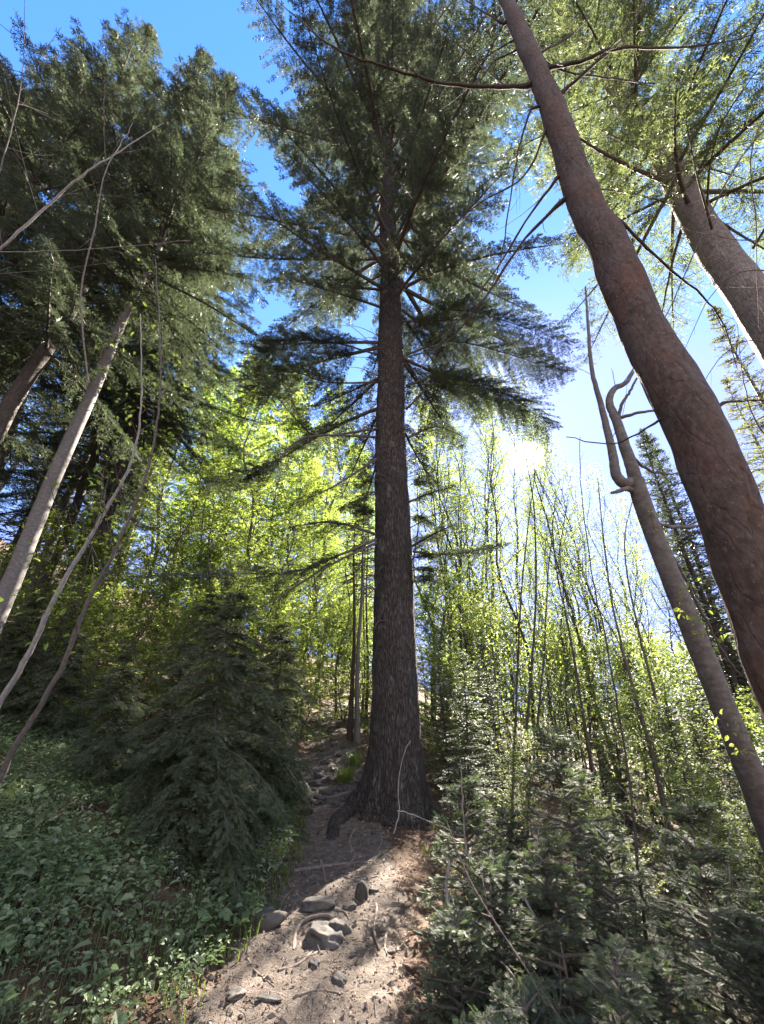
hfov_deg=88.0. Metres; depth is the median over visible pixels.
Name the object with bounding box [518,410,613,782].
ash tree
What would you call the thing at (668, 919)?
young fir
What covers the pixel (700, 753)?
young fir
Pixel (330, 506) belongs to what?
beech tree
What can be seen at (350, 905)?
rock
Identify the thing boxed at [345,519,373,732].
conifer tree
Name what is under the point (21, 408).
conifer tree
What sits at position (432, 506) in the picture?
ash tree
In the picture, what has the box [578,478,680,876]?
sapling
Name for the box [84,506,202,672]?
beech sapling
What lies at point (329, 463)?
beech tree
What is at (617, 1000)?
young fir
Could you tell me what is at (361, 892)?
stump
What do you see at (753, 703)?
beech sapling
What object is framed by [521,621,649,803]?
beech sapling
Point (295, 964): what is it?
root
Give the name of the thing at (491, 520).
ash tree
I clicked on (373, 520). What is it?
beech tree
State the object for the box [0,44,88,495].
conifer tree
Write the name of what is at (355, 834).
rock
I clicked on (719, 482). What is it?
spruce tree
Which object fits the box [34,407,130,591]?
beech tree
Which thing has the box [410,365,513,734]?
ash tree
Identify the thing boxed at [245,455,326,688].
beech tree
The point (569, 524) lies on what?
ash tree
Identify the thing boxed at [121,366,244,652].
beech tree
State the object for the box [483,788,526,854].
young fir
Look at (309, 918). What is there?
root
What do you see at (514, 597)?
ash tree
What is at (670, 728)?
young fir
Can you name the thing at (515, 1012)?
young fir
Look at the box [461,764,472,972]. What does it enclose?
sapling
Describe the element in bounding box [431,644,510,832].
young fir
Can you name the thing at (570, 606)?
ash tree
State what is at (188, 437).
conifer tree
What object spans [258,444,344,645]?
beech tree
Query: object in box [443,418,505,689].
ash tree
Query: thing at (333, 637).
beech sapling
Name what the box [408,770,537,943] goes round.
young fir
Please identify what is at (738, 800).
young fir
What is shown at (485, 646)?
young fir
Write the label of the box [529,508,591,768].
ash tree
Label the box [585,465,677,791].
ash tree
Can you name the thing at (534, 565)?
ash tree
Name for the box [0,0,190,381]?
bare tree
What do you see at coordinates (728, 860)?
dead branch
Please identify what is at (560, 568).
ash tree
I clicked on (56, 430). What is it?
conifer tree
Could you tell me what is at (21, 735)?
sapling
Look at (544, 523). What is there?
ash tree
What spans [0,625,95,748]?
young fir
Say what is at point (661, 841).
dead branch
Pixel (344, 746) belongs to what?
rock
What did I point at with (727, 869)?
dead branch
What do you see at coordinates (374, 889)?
rock
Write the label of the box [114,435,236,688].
beech tree
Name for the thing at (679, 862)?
young fir
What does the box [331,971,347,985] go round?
rock
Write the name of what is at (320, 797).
rock
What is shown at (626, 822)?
young fir
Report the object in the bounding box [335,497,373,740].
conifer tree
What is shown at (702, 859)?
young fir
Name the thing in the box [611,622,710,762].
beech sapling
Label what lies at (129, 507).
beech tree
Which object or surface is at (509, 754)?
beech sapling
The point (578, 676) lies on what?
beech sapling
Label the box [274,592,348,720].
beech sapling
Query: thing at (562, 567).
ash tree
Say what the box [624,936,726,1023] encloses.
young fir
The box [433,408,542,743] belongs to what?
ash tree
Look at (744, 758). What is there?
beech tree
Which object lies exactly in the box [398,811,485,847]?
dead branch
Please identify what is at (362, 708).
conifer tree
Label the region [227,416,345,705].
beech tree
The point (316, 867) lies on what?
root
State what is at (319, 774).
rock
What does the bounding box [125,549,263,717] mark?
beech sapling
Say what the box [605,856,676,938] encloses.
young fir
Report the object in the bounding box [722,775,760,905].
dead branch
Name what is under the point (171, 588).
beech sapling
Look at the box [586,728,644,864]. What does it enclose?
young fir
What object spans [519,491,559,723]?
ash tree
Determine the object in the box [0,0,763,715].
sky
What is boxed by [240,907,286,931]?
rock
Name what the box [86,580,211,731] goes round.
beech sapling
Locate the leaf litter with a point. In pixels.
(190, 1002)
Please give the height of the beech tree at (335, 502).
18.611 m
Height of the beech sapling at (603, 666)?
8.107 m
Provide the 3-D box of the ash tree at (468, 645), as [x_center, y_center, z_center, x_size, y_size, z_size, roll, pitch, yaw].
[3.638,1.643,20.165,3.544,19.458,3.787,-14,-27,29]
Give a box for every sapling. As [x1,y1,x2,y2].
[0,256,211,784]
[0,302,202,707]
[0,494,117,645]
[0,508,82,665]
[0,547,58,691]
[1,565,103,707]
[11,523,150,687]
[18,506,155,653]
[32,582,141,733]
[60,555,195,714]
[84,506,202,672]
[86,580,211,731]
[103,534,224,684]
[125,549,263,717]
[141,567,268,731]
[145,533,246,679]
[190,557,296,691]
[199,562,310,720]
[221,602,305,736]
[235,556,321,693]
[253,596,351,746]
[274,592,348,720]
[306,584,369,682]
[311,586,372,721]
[318,586,373,710]
[319,591,372,704]
[339,595,373,689]
[346,619,428,734]
[363,564,500,758]
[415,572,472,726]
[418,638,503,786]
[419,587,520,730]
[421,589,493,715]
[443,592,547,763]
[457,542,523,827]
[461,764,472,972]
[471,599,580,762]
[471,720,576,879]
[475,466,561,811]
[479,613,582,754]
[481,414,571,851]
[500,607,606,780]
[504,476,588,850]
[521,620,604,762]
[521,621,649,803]
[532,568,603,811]
[533,486,608,817]
[535,632,642,772]
[552,441,694,978]
[553,628,663,803]
[558,760,667,939]
[577,629,725,826]
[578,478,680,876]
[584,621,747,840]
[602,480,696,872]
[606,629,691,795]
[606,675,741,894]
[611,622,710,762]
[641,626,718,767]
[647,644,743,847]
[653,633,747,851]
[661,750,762,931]
[680,644,737,798]
[700,686,763,892]
[717,796,763,927]
[732,709,763,872]
[736,686,762,825]
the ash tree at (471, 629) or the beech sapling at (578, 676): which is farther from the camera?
the beech sapling at (578, 676)
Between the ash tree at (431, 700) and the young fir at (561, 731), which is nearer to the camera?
the young fir at (561, 731)
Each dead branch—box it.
[383,740,410,859]
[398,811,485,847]
[444,860,459,993]
[446,821,565,1022]
[501,870,568,998]
[545,770,594,865]
[555,872,698,1010]
[617,783,711,941]
[673,800,751,911]
[703,799,736,922]
[709,812,748,960]
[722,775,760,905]
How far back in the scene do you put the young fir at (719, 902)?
3.74 m
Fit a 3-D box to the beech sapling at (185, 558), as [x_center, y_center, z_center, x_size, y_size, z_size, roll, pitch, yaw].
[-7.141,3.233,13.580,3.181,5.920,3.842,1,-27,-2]
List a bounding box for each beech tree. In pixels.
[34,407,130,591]
[68,433,178,559]
[72,435,181,631]
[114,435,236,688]
[119,418,199,619]
[120,359,216,636]
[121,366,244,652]
[132,401,249,656]
[134,445,250,680]
[149,353,295,632]
[150,418,232,626]
[153,377,283,589]
[164,406,255,616]
[173,358,309,652]
[183,372,339,677]
[187,463,295,708]
[213,419,270,559]
[214,373,344,635]
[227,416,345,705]
[230,403,318,639]
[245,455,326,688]
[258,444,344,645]
[263,381,373,704]
[271,459,325,624]
[275,454,352,717]
[278,418,372,669]
[295,491,357,667]
[299,440,374,694]
[310,466,373,718]
[311,449,374,665]
[330,516,372,633]
[356,495,374,640]
[561,283,763,853]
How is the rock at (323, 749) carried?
on the path
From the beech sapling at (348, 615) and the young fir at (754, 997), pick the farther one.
the beech sapling at (348, 615)
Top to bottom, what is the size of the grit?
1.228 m
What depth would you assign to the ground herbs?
2.83 m
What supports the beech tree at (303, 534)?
on the ground at (414, 840)
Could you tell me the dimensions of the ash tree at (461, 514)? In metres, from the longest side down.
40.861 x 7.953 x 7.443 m
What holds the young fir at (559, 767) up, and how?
on the ground at (414, 840)
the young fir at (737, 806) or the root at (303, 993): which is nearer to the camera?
the root at (303, 993)
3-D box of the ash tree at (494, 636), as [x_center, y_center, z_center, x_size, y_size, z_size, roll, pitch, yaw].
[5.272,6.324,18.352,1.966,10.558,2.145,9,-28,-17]
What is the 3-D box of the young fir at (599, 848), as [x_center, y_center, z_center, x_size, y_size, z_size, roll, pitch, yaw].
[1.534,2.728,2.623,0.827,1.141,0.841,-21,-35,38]
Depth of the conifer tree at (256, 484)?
71.89 m
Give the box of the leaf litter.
[0,674,748,1023]
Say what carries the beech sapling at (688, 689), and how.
on the ground at (414, 840)
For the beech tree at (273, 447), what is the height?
20.756 m
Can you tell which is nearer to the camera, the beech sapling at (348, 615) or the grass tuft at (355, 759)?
the grass tuft at (355, 759)
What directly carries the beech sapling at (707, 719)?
on the ground at (414, 840)
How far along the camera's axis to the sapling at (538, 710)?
6.32 m
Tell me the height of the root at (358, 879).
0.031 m
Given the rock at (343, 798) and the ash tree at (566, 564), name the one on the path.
the rock at (343, 798)
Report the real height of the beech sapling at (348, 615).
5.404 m
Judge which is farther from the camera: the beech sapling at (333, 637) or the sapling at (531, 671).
the beech sapling at (333, 637)
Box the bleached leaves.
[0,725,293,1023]
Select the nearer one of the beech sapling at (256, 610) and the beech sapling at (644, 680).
the beech sapling at (256, 610)
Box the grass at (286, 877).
[70,793,722,1023]
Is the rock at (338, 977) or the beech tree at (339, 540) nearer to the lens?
the rock at (338, 977)
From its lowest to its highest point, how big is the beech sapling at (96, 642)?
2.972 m
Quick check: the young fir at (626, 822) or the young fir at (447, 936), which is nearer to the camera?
the young fir at (447, 936)
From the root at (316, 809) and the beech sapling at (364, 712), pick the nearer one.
the root at (316, 809)
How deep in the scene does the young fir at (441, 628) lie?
9.79 m
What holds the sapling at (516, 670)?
on the ground at (414, 840)
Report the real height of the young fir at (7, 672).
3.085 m
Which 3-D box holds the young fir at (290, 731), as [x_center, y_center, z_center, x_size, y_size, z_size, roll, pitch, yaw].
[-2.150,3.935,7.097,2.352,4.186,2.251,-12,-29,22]
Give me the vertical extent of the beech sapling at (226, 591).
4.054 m
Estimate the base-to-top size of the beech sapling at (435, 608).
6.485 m
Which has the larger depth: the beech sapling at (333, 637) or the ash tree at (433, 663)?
the beech sapling at (333, 637)
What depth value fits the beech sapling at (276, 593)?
10.91 m
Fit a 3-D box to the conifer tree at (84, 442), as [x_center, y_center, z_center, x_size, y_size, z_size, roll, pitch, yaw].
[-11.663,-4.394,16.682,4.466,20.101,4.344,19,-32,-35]
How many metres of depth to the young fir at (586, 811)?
5.38 m
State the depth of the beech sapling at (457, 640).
36.58 m
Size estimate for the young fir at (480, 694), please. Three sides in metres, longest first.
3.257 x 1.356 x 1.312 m
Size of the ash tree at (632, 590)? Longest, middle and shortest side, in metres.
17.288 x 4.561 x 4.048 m
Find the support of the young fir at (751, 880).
on the ground at (414, 840)
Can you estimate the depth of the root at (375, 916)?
3.22 m
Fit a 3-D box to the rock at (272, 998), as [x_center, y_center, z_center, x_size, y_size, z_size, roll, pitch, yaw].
[-0.689,2.972,2.421,0.171,0.019,0.053,-2,-20,6]
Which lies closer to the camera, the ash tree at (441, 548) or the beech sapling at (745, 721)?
the beech sapling at (745, 721)
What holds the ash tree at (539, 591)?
on the ground at (414, 840)
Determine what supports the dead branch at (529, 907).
on the ground at (414, 840)
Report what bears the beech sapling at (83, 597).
on the ground at (414, 840)
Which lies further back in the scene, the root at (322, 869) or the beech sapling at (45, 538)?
the beech sapling at (45, 538)
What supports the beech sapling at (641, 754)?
on the ground at (414, 840)
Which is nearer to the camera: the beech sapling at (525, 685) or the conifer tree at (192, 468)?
the beech sapling at (525, 685)
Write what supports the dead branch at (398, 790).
on the ground at (414, 840)
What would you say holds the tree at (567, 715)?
on the ground at (414, 840)
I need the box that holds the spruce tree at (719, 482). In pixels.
[277,0,763,719]
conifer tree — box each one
[0,8,164,521]
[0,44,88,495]
[0,44,219,481]
[0,66,282,633]
[0,141,262,686]
[0,223,101,482]
[0,245,216,661]
[0,316,103,492]
[0,323,149,651]
[0,367,87,608]
[0,429,88,613]
[5,396,152,646]
[20,368,88,481]
[93,364,187,625]
[113,370,184,591]
[157,358,219,589]
[198,399,251,578]
[228,416,269,556]
[256,426,297,624]
[302,442,343,657]
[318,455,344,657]
[331,425,374,670]
[334,495,373,742]
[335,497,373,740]
[344,525,374,722]
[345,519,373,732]
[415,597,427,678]
[635,427,763,848]
[641,431,761,845]
[654,494,744,837]
[704,304,763,492]
[718,376,763,502]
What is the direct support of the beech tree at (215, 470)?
on the ground at (414, 840)
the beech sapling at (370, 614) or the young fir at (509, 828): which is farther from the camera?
the beech sapling at (370, 614)
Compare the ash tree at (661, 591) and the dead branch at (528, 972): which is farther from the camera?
the ash tree at (661, 591)
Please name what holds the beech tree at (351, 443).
on the ground at (414, 840)
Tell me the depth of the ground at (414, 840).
3.16 m
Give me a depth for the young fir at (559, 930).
2.31 m
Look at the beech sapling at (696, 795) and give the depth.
5.57 m
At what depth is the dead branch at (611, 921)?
2.83 m
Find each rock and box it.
[191,1011,201,1021]
[226,987,246,1001]
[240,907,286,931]
[256,994,282,1002]
[301,870,311,875]
[301,895,336,912]
[305,921,344,949]
[308,780,321,786]
[309,799,322,804]
[309,958,319,968]
[313,794,326,800]
[314,770,323,777]
[317,830,326,834]
[319,748,327,751]
[319,787,335,794]
[320,759,331,763]
[325,775,337,783]
[325,799,339,807]
[328,917,351,934]
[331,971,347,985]
[337,787,345,791]
[340,745,349,748]
[340,795,348,801]
[342,900,356,910]
[353,832,361,836]
[368,887,379,892]
[386,946,394,954]
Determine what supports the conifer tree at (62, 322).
on the ground at (414, 840)
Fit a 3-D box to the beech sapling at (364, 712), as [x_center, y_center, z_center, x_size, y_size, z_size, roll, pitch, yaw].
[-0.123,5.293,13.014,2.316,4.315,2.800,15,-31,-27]
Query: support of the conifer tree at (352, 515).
on the ground at (414, 840)
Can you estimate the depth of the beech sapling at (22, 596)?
7.98 m
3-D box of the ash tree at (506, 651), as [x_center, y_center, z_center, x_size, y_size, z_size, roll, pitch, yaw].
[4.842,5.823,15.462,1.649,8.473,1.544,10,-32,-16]
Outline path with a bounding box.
[164,694,423,1023]
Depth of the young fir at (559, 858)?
4.67 m
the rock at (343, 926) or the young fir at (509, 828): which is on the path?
the rock at (343, 926)
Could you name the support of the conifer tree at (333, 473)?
on the ground at (414, 840)
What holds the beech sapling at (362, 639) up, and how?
on the ground at (414, 840)
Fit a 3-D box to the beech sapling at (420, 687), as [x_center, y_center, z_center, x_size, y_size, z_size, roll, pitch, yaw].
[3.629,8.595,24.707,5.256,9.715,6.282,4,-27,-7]
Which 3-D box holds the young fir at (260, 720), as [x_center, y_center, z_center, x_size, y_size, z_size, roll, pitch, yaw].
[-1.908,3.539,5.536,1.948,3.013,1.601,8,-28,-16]
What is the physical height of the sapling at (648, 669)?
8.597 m
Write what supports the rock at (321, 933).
on the path
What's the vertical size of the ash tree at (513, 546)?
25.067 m
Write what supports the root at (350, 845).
on the path
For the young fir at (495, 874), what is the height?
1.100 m
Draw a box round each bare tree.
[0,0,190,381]
[608,75,763,435]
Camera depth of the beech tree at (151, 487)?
21.60 m
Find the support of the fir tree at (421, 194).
on the ground at (414, 840)
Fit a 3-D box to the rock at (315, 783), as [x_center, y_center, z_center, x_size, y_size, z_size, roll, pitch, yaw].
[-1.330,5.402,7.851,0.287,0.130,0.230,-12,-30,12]
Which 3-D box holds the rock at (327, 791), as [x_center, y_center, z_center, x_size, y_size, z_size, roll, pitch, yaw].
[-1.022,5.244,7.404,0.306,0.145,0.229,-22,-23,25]
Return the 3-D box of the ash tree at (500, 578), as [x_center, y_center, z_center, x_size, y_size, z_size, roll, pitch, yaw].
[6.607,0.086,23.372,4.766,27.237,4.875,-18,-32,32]
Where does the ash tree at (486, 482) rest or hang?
on the ground at (414, 840)
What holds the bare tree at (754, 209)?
on the ground at (414, 840)
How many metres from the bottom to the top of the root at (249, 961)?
0.024 m
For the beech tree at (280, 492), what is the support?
on the ground at (414, 840)
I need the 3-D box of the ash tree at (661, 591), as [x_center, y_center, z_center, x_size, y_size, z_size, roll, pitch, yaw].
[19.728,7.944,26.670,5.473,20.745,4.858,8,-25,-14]
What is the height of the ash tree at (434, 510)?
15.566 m
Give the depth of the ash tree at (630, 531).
34.75 m
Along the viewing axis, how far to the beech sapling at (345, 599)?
18.90 m
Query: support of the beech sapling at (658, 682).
on the ground at (414, 840)
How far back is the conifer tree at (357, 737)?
12.85 m
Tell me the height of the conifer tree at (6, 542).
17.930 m
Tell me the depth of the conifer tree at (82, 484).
13.74 m
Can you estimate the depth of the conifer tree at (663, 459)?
16.41 m
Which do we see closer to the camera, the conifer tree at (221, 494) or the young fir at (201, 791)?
the young fir at (201, 791)
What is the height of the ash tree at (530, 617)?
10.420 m
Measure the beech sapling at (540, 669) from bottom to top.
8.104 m
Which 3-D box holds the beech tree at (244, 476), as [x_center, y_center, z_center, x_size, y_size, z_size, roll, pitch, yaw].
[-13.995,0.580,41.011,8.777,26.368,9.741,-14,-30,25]
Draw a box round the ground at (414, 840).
[0,540,763,1023]
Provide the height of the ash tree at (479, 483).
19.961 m
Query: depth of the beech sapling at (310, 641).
11.40 m
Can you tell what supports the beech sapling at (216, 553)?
on the ground at (414, 840)
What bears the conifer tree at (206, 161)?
on the ground at (414, 840)
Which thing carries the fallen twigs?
on the ground at (414, 840)
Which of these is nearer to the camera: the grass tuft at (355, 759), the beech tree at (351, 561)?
the grass tuft at (355, 759)
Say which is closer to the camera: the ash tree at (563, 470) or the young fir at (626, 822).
the young fir at (626, 822)
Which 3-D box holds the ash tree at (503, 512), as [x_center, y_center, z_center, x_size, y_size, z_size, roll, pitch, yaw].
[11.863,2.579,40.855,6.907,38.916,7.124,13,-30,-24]
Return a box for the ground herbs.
[0,689,302,1023]
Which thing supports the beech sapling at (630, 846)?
on the ground at (414, 840)
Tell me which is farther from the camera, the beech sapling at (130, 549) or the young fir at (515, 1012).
the beech sapling at (130, 549)
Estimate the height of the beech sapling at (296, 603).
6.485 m
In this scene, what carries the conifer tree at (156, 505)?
on the ground at (414, 840)
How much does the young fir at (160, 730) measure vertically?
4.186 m
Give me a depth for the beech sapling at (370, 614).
18.11 m
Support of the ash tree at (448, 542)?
on the ground at (414, 840)
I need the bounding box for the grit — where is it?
[154,728,426,1023]
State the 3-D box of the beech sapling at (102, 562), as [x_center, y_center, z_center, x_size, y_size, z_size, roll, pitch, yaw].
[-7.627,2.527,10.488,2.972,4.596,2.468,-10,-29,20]
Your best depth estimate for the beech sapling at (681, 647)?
16.78 m
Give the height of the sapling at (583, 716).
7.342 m
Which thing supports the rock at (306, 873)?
on the path
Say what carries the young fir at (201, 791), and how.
on the ground at (414, 840)
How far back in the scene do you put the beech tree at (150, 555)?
33.21 m
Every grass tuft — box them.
[330,762,358,782]
[345,749,364,765]
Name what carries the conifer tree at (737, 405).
on the ground at (414, 840)
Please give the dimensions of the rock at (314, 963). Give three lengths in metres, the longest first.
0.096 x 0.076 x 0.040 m
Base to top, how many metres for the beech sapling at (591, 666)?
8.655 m
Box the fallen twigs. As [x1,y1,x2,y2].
[0,741,674,1023]
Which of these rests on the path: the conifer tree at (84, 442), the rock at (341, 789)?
the rock at (341, 789)
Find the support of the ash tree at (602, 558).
on the ground at (414, 840)
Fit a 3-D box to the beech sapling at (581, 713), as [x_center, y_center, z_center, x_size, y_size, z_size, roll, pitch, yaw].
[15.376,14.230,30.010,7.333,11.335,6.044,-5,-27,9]
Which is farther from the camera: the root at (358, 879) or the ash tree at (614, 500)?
the ash tree at (614, 500)
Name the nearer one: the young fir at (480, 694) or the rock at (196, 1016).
the rock at (196, 1016)
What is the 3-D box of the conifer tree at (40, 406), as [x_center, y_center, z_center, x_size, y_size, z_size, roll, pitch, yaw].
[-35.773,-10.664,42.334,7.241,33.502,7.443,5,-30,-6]
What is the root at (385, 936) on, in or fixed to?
on the path
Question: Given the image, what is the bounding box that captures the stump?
[354,880,368,901]
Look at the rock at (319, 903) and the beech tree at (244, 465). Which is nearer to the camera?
the rock at (319, 903)
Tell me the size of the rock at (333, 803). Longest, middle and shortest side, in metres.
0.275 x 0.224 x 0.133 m
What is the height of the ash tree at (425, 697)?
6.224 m
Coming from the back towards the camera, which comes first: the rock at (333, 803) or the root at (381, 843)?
the rock at (333, 803)
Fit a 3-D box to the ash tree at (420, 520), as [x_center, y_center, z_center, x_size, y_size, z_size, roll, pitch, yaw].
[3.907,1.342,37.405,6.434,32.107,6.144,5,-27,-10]
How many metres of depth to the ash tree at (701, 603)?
31.39 m
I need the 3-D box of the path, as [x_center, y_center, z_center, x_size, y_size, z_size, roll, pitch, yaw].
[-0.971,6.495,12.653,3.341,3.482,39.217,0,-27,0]
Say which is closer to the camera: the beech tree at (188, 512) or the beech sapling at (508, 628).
the beech sapling at (508, 628)
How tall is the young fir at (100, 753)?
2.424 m
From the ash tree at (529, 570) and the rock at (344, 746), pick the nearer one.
the rock at (344, 746)
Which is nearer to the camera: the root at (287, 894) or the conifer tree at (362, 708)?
the root at (287, 894)
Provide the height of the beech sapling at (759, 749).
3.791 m
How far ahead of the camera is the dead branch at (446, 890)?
2.86 m
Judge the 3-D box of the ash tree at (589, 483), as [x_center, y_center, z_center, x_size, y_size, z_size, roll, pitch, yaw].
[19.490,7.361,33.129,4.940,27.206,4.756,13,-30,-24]
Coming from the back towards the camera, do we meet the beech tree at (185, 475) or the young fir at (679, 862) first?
the beech tree at (185, 475)
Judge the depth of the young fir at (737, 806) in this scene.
5.96 m
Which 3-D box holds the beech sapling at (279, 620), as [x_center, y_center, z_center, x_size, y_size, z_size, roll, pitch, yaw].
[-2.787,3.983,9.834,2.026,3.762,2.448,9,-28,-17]
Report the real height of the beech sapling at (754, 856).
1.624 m
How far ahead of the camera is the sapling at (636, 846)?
3.10 m
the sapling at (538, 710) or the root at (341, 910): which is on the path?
the root at (341, 910)
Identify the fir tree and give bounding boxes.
[119,0,593,840]
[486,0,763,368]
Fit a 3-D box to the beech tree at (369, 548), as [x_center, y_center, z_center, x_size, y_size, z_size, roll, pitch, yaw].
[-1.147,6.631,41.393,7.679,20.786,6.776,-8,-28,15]
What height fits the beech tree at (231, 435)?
19.805 m
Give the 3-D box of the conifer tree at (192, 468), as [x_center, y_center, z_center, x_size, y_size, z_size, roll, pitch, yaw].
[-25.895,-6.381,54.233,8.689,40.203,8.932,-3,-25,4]
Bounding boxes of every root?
[246,957,274,986]
[278,889,293,910]
[278,947,314,971]
[292,913,338,948]
[293,860,371,871]
[293,989,341,998]
[312,803,344,811]
[319,859,326,892]
[327,791,351,799]
[334,907,349,919]
[340,875,379,880]
[346,828,355,866]
[370,885,379,950]
[376,826,382,852]
[384,932,387,954]
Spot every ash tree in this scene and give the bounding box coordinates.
[405,387,456,726]
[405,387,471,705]
[407,397,480,756]
[407,400,454,708]
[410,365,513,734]
[410,389,480,716]
[412,400,505,757]
[414,600,435,736]
[424,395,494,761]
[424,606,448,763]
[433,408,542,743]
[434,433,503,756]
[439,422,504,729]
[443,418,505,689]
[450,394,531,757]
[454,574,512,773]
[459,360,550,783]
[462,413,526,747]
[472,363,547,763]
[479,395,530,746]
[480,552,528,775]
[484,564,533,776]
[489,511,543,766]
[494,496,545,724]
[506,376,617,795]
[508,511,576,733]
[512,404,595,761]
[514,452,627,799]
[515,486,569,754]
[515,541,575,792]
[517,410,628,777]
[517,421,621,768]
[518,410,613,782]
[518,502,563,760]
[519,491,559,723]
[527,412,646,797]
[527,491,590,746]
[529,430,615,796]
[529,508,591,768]
[539,437,636,767]
[543,532,613,794]
[555,459,626,778]
[560,500,665,832]
[571,462,655,790]
[572,528,664,826]
[585,463,672,707]
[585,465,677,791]
[585,513,697,797]
[597,510,702,824]
[609,490,685,776]
[617,546,710,842]
[618,498,727,807]
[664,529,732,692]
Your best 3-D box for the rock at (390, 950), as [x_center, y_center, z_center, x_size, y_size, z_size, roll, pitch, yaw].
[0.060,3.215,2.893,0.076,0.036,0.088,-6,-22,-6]
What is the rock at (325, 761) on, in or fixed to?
on the path
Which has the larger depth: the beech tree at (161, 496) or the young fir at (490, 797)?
the beech tree at (161, 496)
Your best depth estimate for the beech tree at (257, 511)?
13.93 m
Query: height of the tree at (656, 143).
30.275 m
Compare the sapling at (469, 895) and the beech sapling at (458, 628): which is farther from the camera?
the beech sapling at (458, 628)
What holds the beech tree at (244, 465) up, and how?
on the ground at (414, 840)
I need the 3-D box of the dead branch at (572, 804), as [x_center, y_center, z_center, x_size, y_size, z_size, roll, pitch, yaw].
[1.697,3.071,3.692,0.766,1.158,0.135,-20,-33,34]
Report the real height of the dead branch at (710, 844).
1.254 m
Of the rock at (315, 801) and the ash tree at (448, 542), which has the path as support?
the rock at (315, 801)
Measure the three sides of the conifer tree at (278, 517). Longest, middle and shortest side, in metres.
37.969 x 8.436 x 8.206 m
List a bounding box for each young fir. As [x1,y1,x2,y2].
[0,589,58,727]
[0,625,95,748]
[40,638,149,800]
[110,650,209,844]
[115,587,250,777]
[122,584,289,915]
[126,718,243,896]
[230,658,310,841]
[239,621,317,815]
[403,900,530,1023]
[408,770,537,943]
[418,846,568,1022]
[425,666,470,799]
[429,625,492,786]
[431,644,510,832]
[452,1004,513,1023]
[468,666,542,847]
[469,627,530,788]
[470,661,535,824]
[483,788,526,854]
[487,803,541,922]
[488,973,571,1023]
[494,828,651,1023]
[500,880,582,992]
[509,714,657,945]
[533,824,577,877]
[543,691,626,874]
[547,817,697,1023]
[564,930,675,1023]
[571,790,643,890]
[574,844,626,907]
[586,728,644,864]
[592,676,670,856]
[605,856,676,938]
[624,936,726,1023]
[633,785,763,1023]
[644,900,715,991]
[652,697,750,909]
[660,856,720,924]
[683,902,763,1023]
[685,718,761,886]
[685,862,763,985]
[715,722,762,904]
[716,727,762,911]
[730,835,763,940]
[735,938,763,1023]
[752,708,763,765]
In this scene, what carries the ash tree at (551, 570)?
on the ground at (414, 840)
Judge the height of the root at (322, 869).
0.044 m
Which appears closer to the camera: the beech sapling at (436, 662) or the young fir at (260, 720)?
the young fir at (260, 720)
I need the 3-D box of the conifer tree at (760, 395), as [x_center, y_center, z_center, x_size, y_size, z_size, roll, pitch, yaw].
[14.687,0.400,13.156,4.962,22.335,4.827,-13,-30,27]
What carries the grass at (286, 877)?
on the ground at (414, 840)
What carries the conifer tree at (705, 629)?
on the ground at (414, 840)
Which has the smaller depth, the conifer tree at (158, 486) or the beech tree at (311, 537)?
the beech tree at (311, 537)
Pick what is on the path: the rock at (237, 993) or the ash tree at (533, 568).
the rock at (237, 993)
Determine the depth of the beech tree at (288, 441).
24.65 m
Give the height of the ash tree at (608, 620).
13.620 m
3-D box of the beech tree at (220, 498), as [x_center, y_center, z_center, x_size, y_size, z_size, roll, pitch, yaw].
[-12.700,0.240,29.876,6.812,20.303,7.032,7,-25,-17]
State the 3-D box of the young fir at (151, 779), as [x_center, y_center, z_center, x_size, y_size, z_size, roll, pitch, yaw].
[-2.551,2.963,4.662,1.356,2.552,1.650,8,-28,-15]
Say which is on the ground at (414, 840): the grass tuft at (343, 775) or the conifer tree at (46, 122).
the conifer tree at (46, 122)
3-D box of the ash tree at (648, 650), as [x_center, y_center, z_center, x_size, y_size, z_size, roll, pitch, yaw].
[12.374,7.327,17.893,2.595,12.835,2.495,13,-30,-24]
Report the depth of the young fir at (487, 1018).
1.69 m
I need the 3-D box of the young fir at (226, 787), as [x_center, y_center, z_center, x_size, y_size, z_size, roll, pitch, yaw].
[-1.800,2.664,4.512,2.129,3.790,2.038,0,-27,0]
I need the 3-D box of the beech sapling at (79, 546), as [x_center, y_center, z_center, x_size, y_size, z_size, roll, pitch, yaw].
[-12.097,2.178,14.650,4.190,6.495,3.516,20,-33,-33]
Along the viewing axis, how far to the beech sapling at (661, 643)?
31.79 m
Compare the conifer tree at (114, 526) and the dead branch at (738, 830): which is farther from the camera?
the conifer tree at (114, 526)
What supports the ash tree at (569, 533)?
on the ground at (414, 840)
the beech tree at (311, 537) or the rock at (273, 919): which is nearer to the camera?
the rock at (273, 919)
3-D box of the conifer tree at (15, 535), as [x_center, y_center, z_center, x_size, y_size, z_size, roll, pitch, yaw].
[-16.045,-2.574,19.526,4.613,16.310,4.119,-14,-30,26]
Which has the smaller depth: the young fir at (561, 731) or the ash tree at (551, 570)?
the young fir at (561, 731)
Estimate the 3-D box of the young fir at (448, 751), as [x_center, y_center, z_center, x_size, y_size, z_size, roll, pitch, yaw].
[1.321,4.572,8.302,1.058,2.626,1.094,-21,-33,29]
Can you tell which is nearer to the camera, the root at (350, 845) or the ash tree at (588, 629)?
the root at (350, 845)
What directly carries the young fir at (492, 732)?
on the ground at (414, 840)
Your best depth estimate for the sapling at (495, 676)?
7.55 m
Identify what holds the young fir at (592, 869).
on the ground at (414, 840)

